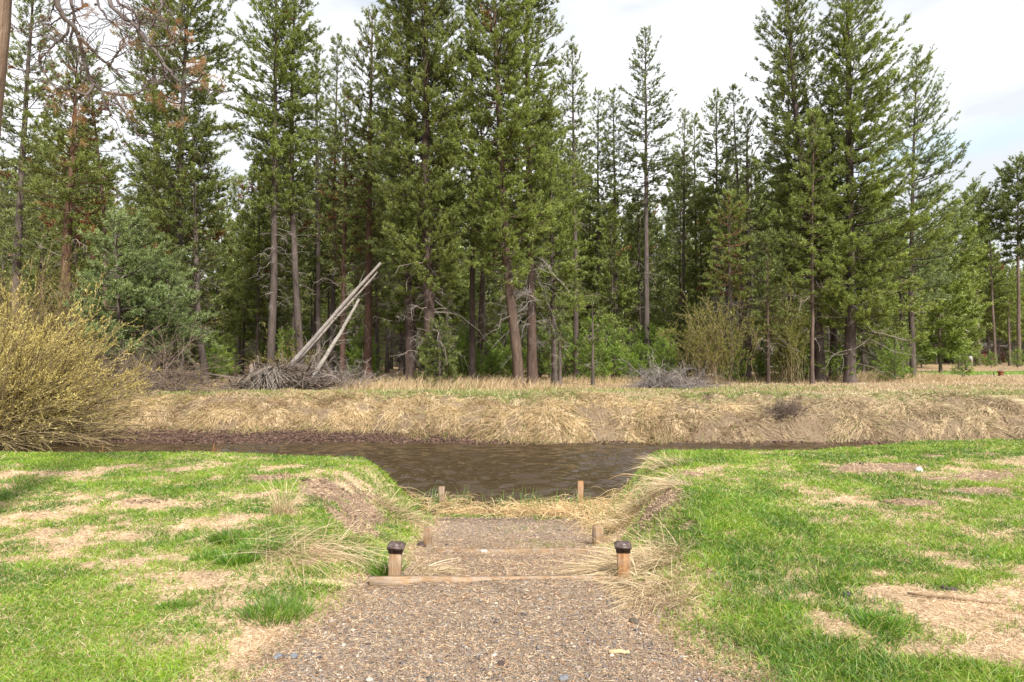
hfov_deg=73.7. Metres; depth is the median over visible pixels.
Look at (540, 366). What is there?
pine sapling
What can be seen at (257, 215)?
pine tree
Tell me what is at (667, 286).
pine tree
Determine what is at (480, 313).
pine tree
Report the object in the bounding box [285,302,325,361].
young pine
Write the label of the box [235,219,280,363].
pine tree
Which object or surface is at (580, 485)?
wooden post
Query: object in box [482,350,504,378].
pine sapling
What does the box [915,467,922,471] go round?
stone
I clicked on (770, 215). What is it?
pine tree
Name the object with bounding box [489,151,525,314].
pine tree
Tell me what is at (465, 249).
pine tree
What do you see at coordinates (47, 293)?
pine tree
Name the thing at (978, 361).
pine sapling
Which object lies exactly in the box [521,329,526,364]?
young pine
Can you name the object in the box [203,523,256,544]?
grass tuft
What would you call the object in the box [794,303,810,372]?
young pine
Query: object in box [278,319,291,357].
young pine
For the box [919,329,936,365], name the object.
young pine
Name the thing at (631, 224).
pine tree
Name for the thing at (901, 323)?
pine tree
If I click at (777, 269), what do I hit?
pine tree
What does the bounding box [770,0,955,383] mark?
pine tree
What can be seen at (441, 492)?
wooden post
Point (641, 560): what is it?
dry grass clump
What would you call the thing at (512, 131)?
pine tree
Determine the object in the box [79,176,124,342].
pine tree
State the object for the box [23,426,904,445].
mud crumbs
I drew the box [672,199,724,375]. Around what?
pine tree
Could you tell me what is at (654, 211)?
pine tree
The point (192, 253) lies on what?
pine tree
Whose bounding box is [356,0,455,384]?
pine tree
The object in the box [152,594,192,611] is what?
grass tuft
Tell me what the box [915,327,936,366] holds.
young pine
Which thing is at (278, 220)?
pine tree
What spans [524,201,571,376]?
pine tree
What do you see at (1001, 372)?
flower pot
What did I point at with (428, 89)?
pine tree
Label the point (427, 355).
pine tree
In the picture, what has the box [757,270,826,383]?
willow shrub
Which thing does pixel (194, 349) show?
young pine
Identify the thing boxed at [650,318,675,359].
young pine
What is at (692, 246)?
pine tree
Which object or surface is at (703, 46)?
sky
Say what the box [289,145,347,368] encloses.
pine tree
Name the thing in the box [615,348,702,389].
dead bush
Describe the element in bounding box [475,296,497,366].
young pine
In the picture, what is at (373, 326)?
pine tree
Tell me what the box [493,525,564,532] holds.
moss patch
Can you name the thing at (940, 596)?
broken stick
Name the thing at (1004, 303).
pine tree
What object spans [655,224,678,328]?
pine tree
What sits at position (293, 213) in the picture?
pine tree
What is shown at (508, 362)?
pine sapling
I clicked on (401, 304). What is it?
pine tree
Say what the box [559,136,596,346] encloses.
pine tree
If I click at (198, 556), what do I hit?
grass tuft
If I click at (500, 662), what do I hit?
clod
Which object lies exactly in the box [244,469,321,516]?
dry grass clump
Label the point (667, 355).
pine sapling
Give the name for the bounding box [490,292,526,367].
young pine
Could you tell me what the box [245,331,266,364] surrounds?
young pine
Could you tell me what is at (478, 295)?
pine tree
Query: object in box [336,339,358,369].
pine sapling
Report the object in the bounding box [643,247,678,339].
pine tree
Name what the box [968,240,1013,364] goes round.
pine tree
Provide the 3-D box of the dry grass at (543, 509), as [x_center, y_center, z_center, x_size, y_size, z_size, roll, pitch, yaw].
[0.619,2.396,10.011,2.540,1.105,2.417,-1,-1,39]
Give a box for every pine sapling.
[194,329,234,377]
[197,339,239,382]
[207,355,222,378]
[216,337,241,376]
[245,340,276,366]
[275,327,308,368]
[327,346,349,375]
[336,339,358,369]
[341,326,385,380]
[346,331,383,376]
[346,347,375,380]
[372,359,381,374]
[436,342,451,373]
[448,337,486,380]
[449,349,476,380]
[451,326,491,376]
[455,341,484,379]
[458,328,488,371]
[482,340,501,377]
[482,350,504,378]
[483,356,502,377]
[489,323,523,375]
[497,345,511,377]
[499,349,525,379]
[522,326,550,377]
[542,323,586,378]
[557,333,589,376]
[565,315,611,379]
[589,345,615,376]
[590,322,623,377]
[600,342,626,376]
[601,343,624,377]
[612,327,638,376]
[617,351,643,378]
[623,348,638,376]
[625,330,652,374]
[630,339,658,377]
[635,322,662,374]
[643,327,682,377]
[644,335,681,379]
[651,341,679,374]
[676,346,693,375]
[710,349,741,380]
[713,329,753,381]
[751,339,779,377]
[751,359,770,377]
[773,317,826,380]
[818,341,864,380]
[860,329,894,374]
[871,334,913,381]
[877,346,911,377]
[880,344,903,374]
[950,354,976,376]
[968,347,983,365]
[984,351,1000,366]
[1005,347,1023,367]
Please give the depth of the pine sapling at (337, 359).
39.30 m
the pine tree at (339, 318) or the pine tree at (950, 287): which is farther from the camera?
the pine tree at (339, 318)
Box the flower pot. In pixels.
[997,365,1007,375]
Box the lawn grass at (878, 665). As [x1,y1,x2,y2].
[0,437,1023,681]
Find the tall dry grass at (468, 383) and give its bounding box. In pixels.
[8,369,1023,395]
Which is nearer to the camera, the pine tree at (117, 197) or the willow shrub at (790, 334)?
the willow shrub at (790, 334)
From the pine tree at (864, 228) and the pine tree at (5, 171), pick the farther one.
the pine tree at (864, 228)
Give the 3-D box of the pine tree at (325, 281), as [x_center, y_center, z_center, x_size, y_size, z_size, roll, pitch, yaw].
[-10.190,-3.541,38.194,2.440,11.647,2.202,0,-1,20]
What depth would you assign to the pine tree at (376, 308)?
38.86 m
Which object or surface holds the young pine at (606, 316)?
on the ground at (782, 427)
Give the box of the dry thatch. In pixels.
[0,438,1023,681]
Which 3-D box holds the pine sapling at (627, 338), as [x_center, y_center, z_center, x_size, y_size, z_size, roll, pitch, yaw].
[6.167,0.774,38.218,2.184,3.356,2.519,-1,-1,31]
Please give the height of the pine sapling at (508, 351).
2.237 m
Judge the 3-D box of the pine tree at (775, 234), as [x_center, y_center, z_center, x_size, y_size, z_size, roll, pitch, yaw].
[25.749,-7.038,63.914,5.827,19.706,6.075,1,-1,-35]
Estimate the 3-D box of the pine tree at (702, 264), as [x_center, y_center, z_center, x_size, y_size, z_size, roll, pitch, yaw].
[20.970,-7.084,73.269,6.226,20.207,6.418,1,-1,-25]
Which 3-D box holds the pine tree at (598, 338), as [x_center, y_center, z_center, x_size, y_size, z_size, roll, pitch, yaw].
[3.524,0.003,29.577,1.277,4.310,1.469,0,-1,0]
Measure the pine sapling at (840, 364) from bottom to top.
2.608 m
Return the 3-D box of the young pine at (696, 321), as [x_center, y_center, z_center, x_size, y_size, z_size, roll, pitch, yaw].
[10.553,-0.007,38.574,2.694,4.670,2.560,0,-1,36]
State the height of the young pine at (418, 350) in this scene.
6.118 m
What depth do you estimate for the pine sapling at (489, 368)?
36.80 m
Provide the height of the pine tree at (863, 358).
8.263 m
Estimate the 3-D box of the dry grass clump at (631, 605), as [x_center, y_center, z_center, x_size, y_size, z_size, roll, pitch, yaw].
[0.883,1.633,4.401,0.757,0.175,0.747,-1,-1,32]
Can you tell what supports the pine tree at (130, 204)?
on the ground at (782, 427)
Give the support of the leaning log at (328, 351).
on the brush pile
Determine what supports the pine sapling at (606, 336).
on the ground at (782, 427)
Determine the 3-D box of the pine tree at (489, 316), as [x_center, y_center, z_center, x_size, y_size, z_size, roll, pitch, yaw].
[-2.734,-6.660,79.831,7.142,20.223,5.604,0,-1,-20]
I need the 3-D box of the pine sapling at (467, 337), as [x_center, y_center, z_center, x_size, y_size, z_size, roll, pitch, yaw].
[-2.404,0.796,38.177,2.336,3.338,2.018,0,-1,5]
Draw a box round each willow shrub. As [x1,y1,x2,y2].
[236,320,339,368]
[654,288,772,384]
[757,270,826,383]
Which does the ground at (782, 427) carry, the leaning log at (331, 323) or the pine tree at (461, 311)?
the pine tree at (461, 311)
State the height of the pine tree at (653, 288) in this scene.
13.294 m
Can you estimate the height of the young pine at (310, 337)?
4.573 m
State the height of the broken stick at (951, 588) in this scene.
0.040 m
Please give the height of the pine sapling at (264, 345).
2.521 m
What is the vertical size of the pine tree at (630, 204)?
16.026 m
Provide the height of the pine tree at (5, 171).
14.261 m
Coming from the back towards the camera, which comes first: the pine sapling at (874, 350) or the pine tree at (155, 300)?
the pine sapling at (874, 350)
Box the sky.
[0,0,1023,312]
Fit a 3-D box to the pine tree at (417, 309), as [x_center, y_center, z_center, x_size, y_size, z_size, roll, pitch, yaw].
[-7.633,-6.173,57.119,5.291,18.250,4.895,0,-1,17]
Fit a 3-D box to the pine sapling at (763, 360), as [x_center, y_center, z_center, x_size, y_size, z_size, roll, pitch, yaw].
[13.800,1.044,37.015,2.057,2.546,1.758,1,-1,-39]
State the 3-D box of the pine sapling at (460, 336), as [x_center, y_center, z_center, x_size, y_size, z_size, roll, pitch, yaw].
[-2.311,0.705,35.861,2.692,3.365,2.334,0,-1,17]
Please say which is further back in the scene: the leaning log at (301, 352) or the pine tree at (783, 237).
the pine tree at (783, 237)
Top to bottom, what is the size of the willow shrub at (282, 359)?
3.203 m
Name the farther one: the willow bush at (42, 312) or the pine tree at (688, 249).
the pine tree at (688, 249)
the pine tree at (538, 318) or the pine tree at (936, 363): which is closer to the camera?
the pine tree at (538, 318)
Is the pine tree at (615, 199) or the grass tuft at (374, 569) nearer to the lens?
the grass tuft at (374, 569)
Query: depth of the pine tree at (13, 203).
51.77 m
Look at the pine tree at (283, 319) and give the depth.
43.36 m
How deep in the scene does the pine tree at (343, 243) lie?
33.93 m
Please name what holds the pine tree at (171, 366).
on the ground at (782, 427)
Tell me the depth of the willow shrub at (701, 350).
30.63 m
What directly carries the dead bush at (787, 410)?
on the ground at (782, 427)
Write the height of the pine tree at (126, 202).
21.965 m
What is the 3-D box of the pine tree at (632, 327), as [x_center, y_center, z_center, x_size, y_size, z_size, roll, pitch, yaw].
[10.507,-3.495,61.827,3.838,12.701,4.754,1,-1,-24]
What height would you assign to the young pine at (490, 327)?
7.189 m
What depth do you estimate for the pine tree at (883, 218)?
55.49 m
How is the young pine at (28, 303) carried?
on the ground at (782, 427)
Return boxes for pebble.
[274,653,281,658]
[290,653,297,658]
[559,674,568,681]
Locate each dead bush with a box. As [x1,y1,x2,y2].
[277,335,399,389]
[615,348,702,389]
[650,359,736,388]
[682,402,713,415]
[758,383,814,418]
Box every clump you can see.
[193,505,359,581]
[218,500,427,589]
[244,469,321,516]
[366,486,439,525]
[389,482,495,516]
[404,555,472,575]
[422,490,517,515]
[534,525,690,578]
[562,513,716,575]
[567,551,699,598]
[570,473,666,533]
[594,573,705,619]
[620,462,725,501]
[630,447,693,470]
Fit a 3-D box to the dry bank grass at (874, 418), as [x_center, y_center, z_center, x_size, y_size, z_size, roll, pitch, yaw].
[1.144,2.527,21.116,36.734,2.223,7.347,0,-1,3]
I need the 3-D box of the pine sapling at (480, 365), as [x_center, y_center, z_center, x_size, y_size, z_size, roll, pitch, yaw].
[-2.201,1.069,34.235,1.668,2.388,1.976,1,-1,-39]
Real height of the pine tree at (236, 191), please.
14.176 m
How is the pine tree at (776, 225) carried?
on the ground at (782, 427)
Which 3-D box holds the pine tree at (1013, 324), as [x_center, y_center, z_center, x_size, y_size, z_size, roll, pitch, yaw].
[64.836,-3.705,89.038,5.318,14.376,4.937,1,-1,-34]
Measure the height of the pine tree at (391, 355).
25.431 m
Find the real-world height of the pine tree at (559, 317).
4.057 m
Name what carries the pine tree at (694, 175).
on the ground at (782, 427)
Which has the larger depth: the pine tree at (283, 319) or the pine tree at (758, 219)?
the pine tree at (758, 219)
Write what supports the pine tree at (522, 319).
on the ground at (782, 427)
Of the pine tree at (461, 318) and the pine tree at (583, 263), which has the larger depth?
the pine tree at (461, 318)
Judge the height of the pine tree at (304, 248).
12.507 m
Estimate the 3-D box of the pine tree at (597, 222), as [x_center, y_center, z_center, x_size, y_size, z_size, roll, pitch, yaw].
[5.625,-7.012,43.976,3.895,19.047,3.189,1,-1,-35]
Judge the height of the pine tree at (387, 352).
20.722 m
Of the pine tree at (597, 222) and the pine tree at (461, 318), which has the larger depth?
the pine tree at (461, 318)
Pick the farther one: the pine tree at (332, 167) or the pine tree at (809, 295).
the pine tree at (332, 167)
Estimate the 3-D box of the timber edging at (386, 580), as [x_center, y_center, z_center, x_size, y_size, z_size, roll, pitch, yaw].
[-0.110,1.746,4.916,1.820,0.104,0.040,0,-1,-1]
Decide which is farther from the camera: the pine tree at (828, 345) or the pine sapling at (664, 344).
the pine tree at (828, 345)
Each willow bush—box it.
[0,242,226,390]
[0,260,196,451]
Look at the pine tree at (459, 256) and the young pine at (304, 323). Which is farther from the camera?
the pine tree at (459, 256)
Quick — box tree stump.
[249,363,253,375]
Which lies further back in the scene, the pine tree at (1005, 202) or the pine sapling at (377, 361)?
the pine tree at (1005, 202)
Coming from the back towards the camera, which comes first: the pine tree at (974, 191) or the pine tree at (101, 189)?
the pine tree at (974, 191)
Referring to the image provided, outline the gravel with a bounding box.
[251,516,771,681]
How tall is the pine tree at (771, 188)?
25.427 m
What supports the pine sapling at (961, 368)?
on the ground at (782, 427)
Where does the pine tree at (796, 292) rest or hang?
on the ground at (782, 427)
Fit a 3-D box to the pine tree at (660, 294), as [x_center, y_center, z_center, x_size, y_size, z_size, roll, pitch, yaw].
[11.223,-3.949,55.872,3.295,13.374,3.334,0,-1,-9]
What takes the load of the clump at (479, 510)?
on the ground at (782, 427)
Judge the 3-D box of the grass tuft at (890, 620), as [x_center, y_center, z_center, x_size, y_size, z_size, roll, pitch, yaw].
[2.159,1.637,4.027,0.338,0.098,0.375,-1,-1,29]
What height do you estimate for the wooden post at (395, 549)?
0.538 m
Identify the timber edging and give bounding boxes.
[369,575,622,586]
[431,548,586,553]
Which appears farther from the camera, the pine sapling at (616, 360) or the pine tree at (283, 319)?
the pine tree at (283, 319)
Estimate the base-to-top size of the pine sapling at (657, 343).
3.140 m
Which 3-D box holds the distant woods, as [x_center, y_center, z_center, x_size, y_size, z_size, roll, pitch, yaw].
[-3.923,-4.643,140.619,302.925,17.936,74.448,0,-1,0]
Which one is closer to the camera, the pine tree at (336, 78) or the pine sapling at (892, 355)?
the pine sapling at (892, 355)
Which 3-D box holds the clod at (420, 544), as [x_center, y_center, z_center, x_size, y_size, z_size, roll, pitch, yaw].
[-0.987,2.217,7.405,0.116,0.062,0.091,-1,-2,42]
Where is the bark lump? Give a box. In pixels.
[629,618,639,624]
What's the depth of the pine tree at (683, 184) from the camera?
43.04 m
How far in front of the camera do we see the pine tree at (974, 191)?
84.79 m
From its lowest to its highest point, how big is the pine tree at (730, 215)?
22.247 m
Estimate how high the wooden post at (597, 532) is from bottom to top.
0.462 m
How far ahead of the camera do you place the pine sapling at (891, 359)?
36.37 m
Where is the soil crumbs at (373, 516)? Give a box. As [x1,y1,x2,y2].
[92,461,1018,575]
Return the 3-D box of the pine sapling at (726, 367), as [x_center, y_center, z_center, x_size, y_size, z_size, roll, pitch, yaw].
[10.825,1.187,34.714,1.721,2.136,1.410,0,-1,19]
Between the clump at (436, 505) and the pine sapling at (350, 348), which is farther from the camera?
the pine sapling at (350, 348)
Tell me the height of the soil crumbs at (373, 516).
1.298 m
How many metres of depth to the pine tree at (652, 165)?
39.99 m
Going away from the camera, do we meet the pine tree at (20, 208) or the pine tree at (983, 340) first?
the pine tree at (20, 208)
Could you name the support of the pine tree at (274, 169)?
on the ground at (782, 427)
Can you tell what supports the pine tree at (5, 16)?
on the ground at (782, 427)
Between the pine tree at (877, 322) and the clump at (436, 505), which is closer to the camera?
the clump at (436, 505)
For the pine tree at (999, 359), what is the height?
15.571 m
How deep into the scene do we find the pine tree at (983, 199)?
82.09 m
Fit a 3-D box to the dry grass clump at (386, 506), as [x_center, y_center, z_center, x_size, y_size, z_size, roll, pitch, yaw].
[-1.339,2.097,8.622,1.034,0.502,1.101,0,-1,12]
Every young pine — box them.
[6,278,40,362]
[94,299,125,371]
[122,247,176,377]
[175,274,219,376]
[208,304,247,363]
[217,310,245,365]
[235,331,252,367]
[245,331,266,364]
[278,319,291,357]
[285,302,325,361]
[304,316,323,368]
[321,297,348,369]
[346,305,381,364]
[373,325,397,367]
[416,299,451,371]
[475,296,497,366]
[485,289,520,368]
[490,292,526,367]
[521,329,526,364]
[540,308,564,364]
[542,288,586,373]
[594,311,628,371]
[620,313,638,356]
[638,303,675,368]
[649,289,676,342]
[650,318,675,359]
[665,302,696,374]
[677,301,713,374]
[723,291,745,366]
[734,276,785,372]
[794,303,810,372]
[823,316,838,360]
[827,278,898,371]
[887,315,916,369]
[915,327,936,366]
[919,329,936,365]
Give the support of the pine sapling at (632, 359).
on the ground at (782, 427)
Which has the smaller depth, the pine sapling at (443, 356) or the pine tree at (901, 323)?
the pine sapling at (443, 356)
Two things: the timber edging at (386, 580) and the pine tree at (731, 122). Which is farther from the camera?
the pine tree at (731, 122)
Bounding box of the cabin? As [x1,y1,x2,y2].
[942,340,1013,362]
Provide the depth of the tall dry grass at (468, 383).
28.02 m
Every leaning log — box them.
[186,355,199,370]
[286,262,381,366]
[296,272,377,363]
[311,299,359,378]
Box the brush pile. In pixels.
[189,355,344,390]
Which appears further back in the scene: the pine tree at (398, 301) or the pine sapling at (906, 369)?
the pine tree at (398, 301)
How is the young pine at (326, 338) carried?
on the ground at (782, 427)
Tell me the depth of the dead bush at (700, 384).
28.09 m
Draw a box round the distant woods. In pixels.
[4,264,1023,361]
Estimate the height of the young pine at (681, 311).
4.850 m
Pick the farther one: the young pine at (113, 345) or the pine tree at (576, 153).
the pine tree at (576, 153)
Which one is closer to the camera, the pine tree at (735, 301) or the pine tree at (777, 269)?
the pine tree at (777, 269)
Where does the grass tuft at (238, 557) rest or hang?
on the ground at (782, 427)
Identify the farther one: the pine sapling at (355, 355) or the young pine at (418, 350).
the young pine at (418, 350)
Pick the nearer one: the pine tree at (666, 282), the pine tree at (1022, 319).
the pine tree at (666, 282)
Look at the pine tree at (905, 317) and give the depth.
62.83 m
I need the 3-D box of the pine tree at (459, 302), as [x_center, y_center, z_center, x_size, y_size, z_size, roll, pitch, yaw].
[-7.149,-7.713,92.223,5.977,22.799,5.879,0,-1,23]
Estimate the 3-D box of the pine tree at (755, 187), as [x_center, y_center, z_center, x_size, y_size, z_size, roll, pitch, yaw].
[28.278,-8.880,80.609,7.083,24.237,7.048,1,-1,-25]
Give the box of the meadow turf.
[171,368,1023,401]
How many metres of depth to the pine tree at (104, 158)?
55.59 m
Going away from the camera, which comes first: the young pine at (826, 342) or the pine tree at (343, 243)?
the pine tree at (343, 243)
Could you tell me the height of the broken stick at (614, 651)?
0.029 m
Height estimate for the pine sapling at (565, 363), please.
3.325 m
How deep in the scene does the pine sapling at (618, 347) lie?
35.11 m
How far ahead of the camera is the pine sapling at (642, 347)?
37.26 m
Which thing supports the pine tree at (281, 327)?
on the ground at (782, 427)
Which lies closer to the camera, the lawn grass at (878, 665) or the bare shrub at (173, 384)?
the lawn grass at (878, 665)
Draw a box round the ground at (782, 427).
[0,361,1023,681]
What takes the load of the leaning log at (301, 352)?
on the brush pile
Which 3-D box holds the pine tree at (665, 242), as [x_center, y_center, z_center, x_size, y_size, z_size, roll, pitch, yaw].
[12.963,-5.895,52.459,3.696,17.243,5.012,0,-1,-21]
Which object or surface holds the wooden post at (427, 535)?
on the ground at (782, 427)
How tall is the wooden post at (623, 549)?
0.531 m
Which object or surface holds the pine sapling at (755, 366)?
on the ground at (782, 427)
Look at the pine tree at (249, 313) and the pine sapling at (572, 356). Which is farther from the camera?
the pine tree at (249, 313)
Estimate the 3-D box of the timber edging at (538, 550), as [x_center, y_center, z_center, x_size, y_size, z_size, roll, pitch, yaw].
[-0.030,2.049,6.570,1.500,0.104,0.036,0,-1,-1]
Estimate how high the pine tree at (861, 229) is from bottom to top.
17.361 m
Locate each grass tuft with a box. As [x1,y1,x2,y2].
[111,581,134,591]
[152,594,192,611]
[182,548,226,560]
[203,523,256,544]
[207,545,267,566]
[225,532,290,554]
[230,590,322,626]
[357,550,413,575]
[660,459,691,466]
[849,605,905,631]
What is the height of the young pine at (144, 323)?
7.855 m
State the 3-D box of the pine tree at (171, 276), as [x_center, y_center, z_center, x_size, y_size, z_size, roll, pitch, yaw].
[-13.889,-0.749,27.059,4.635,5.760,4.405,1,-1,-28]
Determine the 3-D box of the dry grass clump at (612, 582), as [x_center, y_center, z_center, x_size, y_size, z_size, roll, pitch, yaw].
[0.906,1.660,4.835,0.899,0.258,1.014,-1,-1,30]
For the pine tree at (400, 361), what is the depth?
60.06 m
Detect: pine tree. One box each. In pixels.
[0,0,71,317]
[0,0,241,160]
[0,32,138,329]
[0,156,40,324]
[0,156,48,308]
[0,161,29,331]
[3,135,73,340]
[8,136,101,370]
[39,129,116,318]
[48,113,120,364]
[49,121,114,366]
[60,75,132,371]
[61,207,220,373]
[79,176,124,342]
[87,187,134,368]
[93,181,127,310]
[95,254,223,384]
[107,0,202,381]
[112,197,132,293]
[113,195,138,361]
[116,0,250,385]
[120,188,153,267]
[121,169,171,373]
[130,168,206,377]
[138,215,203,378]
[148,100,240,384]
[183,159,206,301]
[188,201,246,376]
[200,200,246,349]
[200,203,219,305]
[211,172,260,373]
[216,0,318,365]
[219,209,268,374]
[223,217,244,338]
[228,158,290,368]
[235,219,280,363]
[236,197,292,366]
[241,0,335,367]
[241,202,303,364]
[245,164,289,352]
[260,149,313,348]
[262,137,298,340]
[262,159,323,366]
[283,38,352,374]
[288,169,335,343]
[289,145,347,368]
[290,196,327,355]
[306,176,349,368]
[308,33,356,373]
[308,102,379,380]
[308,188,364,359]
[319,128,353,352]
[321,176,383,350]
[321,221,354,345]
[325,6,404,381]
[337,148,383,342]
[341,163,404,377]
[342,118,389,351]
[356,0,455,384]
[357,0,489,386]
[359,261,396,353]
[364,119,404,372]
[364,270,394,366]
[372,204,423,374]
[373,165,404,370]
[378,290,399,366]
[380,131,404,368]
[381,209,437,361]
[396,168,469,367]
[401,161,436,372]
[412,102,470,347]
[414,317,462,386]
[416,170,486,371]
[433,0,568,387]
[439,4,496,380]
[442,168,466,367]
[442,261,468,355]
[450,102,511,379]
[451,226,467,343]
[453,183,499,342]
[459,186,503,367]
[463,258,505,335]
[463,264,504,332]
[473,0,585,385]
[478,157,514,368]
[486,186,516,340]
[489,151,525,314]
[495,117,580,375]
[507,256,526,339]
[511,104,607,384]
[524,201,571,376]
[546,41,606,379]
[546,156,584,347]
[548,298,573,385]
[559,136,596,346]
[564,196,608,367]
[567,172,631,346]
[571,87,624,355]
[572,215,603,344]
[575,159,594,336]
[580,294,607,384]
[584,202,640,341]
[586,86,639,356]
[586,188,637,350]
[600,25,688,376]
[609,201,654,346]
[618,187,662,375]
[618,239,643,346]
[622,196,673,325]
[623,197,665,339]
[632,213,672,339]
[641,218,669,331]
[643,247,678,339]
[653,155,699,358]
[654,170,705,352]
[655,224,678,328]
[661,108,708,375]
[661,224,691,328]
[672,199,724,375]
[674,111,712,375]
[681,194,701,323]
[685,87,749,368]
[686,184,735,327]
[686,205,733,373]
[692,83,771,377]
[700,187,758,382]
[700,217,732,329]
[701,152,756,375]
[716,104,778,381]
[723,174,749,319]
[728,212,771,361]
[729,228,802,383]
[730,157,778,372]
[731,191,787,371]
[734,165,770,333]
[744,0,868,382]
[752,46,815,366]
[763,164,801,309]
[766,174,792,346]
[767,167,780,234]
[768,228,807,369]
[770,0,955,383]
[771,107,850,383]
[777,166,841,356]
[793,59,886,378]
[808,216,842,365]
[837,232,898,374]
[855,201,872,239]
[856,191,903,361]
[860,250,896,368]
[869,42,996,378]
[870,208,905,345]
[870,216,936,369]
[895,225,994,371]
[897,276,919,365]
[914,221,937,364]
[927,198,995,368]
[928,291,948,364]
[941,296,991,369]
[942,285,969,363]
[954,177,1004,363]
[966,185,1009,365]
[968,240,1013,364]
[972,275,991,363]
[977,151,1023,366]
[978,252,1014,359]
[981,264,1016,363]
[990,304,1005,360]
[993,258,1023,360]
[993,266,1023,365]
[1003,264,1023,363]
[1006,264,1023,347]
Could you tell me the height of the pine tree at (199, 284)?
12.705 m
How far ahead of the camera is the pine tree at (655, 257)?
70.49 m
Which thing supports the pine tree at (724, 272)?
on the ground at (782, 427)
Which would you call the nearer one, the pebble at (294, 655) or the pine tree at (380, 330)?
the pebble at (294, 655)
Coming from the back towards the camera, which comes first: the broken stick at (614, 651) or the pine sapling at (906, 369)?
the pine sapling at (906, 369)
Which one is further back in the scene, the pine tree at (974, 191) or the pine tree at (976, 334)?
the pine tree at (974, 191)
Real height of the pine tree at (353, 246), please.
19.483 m
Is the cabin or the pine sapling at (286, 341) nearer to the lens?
the pine sapling at (286, 341)
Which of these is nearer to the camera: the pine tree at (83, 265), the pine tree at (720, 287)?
the pine tree at (83, 265)
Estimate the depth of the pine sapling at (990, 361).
74.47 m
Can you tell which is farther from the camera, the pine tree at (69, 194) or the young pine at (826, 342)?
the young pine at (826, 342)
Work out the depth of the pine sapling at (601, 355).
35.12 m
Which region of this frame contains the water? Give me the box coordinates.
[0,441,878,516]
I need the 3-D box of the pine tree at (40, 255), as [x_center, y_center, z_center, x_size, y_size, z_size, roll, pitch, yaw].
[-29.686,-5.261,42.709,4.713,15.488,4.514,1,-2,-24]
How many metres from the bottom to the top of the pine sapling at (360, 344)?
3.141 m
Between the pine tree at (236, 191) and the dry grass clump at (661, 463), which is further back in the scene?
the pine tree at (236, 191)
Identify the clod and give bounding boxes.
[416,542,425,546]
[497,660,504,665]
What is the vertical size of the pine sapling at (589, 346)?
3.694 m
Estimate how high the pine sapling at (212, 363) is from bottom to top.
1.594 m
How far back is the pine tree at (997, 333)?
89.57 m
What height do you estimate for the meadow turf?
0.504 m
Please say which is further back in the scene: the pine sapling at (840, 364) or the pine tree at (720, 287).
the pine tree at (720, 287)
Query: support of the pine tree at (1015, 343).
on the ground at (782, 427)
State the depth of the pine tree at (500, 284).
64.00 m
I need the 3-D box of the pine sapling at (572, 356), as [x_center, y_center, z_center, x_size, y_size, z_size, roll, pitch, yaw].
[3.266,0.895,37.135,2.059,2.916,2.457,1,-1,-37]
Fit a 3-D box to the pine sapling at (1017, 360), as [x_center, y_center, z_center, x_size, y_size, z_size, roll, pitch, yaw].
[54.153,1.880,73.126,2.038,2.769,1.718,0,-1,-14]
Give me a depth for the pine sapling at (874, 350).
39.82 m
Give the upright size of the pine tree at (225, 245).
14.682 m
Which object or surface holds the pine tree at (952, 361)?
on the ground at (782, 427)
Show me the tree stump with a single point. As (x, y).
(251, 366)
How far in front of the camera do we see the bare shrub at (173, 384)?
23.39 m
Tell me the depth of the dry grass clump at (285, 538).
5.63 m
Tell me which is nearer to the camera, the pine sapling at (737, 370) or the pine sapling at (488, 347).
the pine sapling at (737, 370)
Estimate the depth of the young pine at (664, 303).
61.01 m
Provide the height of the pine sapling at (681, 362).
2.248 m
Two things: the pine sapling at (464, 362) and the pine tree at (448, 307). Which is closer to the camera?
the pine sapling at (464, 362)
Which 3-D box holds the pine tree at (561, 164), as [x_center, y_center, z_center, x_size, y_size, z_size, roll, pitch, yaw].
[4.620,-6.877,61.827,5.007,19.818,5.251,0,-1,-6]
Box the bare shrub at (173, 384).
[46,298,254,413]
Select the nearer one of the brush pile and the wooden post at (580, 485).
the wooden post at (580, 485)
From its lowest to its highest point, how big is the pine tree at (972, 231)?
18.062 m
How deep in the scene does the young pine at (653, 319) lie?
46.97 m
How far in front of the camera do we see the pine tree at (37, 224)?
69.73 m
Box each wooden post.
[387,541,405,575]
[423,526,431,546]
[439,486,444,504]
[577,481,583,500]
[592,525,602,545]
[614,541,631,578]
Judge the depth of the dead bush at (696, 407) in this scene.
19.82 m
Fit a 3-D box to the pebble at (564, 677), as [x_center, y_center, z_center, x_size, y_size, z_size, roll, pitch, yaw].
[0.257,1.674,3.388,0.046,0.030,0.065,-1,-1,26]
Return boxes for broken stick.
[608,649,629,653]
[907,592,1005,604]
[938,585,956,590]
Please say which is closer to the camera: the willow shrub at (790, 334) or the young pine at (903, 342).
the willow shrub at (790, 334)
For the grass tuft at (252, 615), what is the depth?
4.21 m
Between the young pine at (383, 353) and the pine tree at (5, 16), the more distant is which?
the young pine at (383, 353)
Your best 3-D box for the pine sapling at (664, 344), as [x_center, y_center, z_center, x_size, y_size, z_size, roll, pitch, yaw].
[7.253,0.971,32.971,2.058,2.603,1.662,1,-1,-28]
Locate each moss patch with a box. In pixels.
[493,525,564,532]
[516,539,574,547]
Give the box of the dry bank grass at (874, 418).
[32,388,1023,444]
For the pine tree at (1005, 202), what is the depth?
80.09 m

